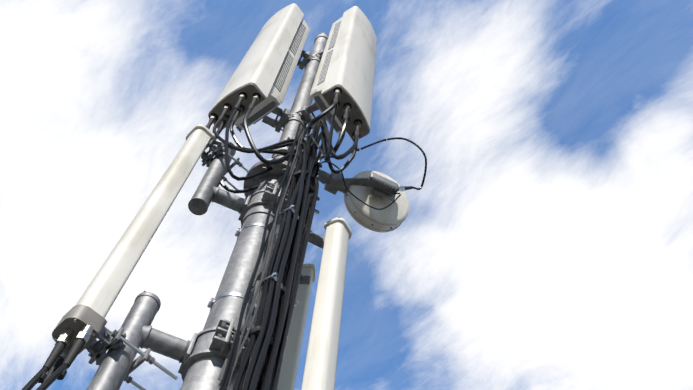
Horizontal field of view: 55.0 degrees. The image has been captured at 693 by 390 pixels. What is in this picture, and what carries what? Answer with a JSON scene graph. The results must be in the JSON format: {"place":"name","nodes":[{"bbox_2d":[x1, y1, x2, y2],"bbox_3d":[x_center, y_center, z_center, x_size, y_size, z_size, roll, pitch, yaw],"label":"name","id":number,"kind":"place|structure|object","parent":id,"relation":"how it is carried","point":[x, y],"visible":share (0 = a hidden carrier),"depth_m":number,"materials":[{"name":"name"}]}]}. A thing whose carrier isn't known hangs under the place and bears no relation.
{"place":"outdoors","nodes":[
{"label":"outdoors","id":0,"kind":"place"},
{"bbox_2d":[41,124,214,383],"bbox_3d":[-0.745,0.096,2.481,0.102,1.610,0.136,43,-68,-18],"label":"omnidirectional antenna","id":1,"kind":"object","parent":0,"point":[79,327],"visible":0.9,"depth_m":2.16,"materials":[{"name":"white plastic"}]},
{"bbox_2d":[277,264,315,389],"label":"omnidirectional antenna","id":2,"kind":"object","parent":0,"point":[289,369],"visible":0.44,"depth_m":2.68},
{"bbox_2d":[301,217,351,389],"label":"omnidirectional antenna","id":3,"kind":"object","parent":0,"point":[321,361],"visible":1,"depth_m":2.51,"materials":[{"name":"white plastic"}]},
{"bbox_2d":[0,0,692,389],"label":"sky","id":4,"kind":"structure","parent":0,"point":[545,242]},
{"bbox_3d":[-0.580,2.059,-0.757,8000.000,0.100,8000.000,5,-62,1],"label":"ground","id":5,"kind":"structure","parent":0,"visible":0},
{"bbox_2d":[182,32,328,389],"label":"mast","id":6,"kind":"object","parent":5,"relation":"on","point":[241,264],"visible":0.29,"depth_m":2.56,"materials":[{"name":"grey metal"}]},
{"bbox_2d":[85,138,247,389],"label":"mounting clamps","id":7,"kind":"object","parent":6,"relation":"attached to","point":[97,350],"visible":0.83,"depth_m":1.97,"materials":[{"name":"grey metal"}]},
{"bbox_2d":[86,142,288,389],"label":"clamp arms","id":8,"kind":"object","parent":6,"relation":"attached to","point":[116,363],"visible":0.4,"depth_m":2.08},
{"bbox_2d":[22,98,359,389],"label":"feeder cables","id":9,"kind":"object","parent":6,"relation":"attached to","point":[261,362],"visible":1,"depth_m":2.48,"materials":[{"name":"black plastic"}]},
{"bbox_2d":[207,223,276,312],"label":"metal strap bands","id":10,"kind":"object","parent":6,"relation":"attached to","point":[212,300],"visible":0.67,"depth_m":2.33,"materials":[{"name":"silver metal"}]},
{"bbox_2d":[179,205,324,389],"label":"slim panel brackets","id":11,"kind":"object","parent":6,"relation":"attached to","point":[316,239],"visible":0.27,"depth_m":2.85,"materials":[{"name":"grey metal"}]},
{"bbox_2d":[207,3,320,136],"bbox_3d":[-0.426,-0.750,4.398,0.335,2.061,0.564,-35,-69,19],"label":"antenna","id":12,"kind":"object","parent":6,"relation":"attached to","point":[261,78],"visible":0.88,"depth_m":3.89,"materials":[{"name":"grey plastic"}]},
{"bbox_2d":[218,132,323,380],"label":"cable hangers","id":13,"kind":"object","parent":6,"relation":"attached to","point":[273,276],"visible":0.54,"depth_m":2.41,"materials":[{"name":"silver metal"}]},
{"bbox_2d":[314,34,327,42],"bbox_3d":[-0.181,-1.372,5.816,0.130,0.750,0.194,-14,-64,10],"label":"cap","id":14,"kind":"object","parent":6,"relation":"attached to","point":[323,35],"visible":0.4,"depth_m":5.53,"materials":[{"name":"grey metal"}]},
{"bbox_2d":[277,6,376,141],"bbox_3d":[-0.113,-0.766,4.439,0.570,2.061,0.330,-28,-67,17],"label":"antenna","id":15,"kind":"object","parent":6,"relation":"attached to","point":[346,69],"visible":0.77,"depth_m":3.93,"materials":[{"name":"grey plastic"}]},
{"bbox_2d":[271,136,426,232],"bbox_3d":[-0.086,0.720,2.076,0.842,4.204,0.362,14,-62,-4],"label":"microwave dish","id":16,"kind":"object","parent":6,"relation":"attached to","point":[375,201],"visible":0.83,"depth_m":3.54,"materials":[{"name":"white plastic"}]}
]}

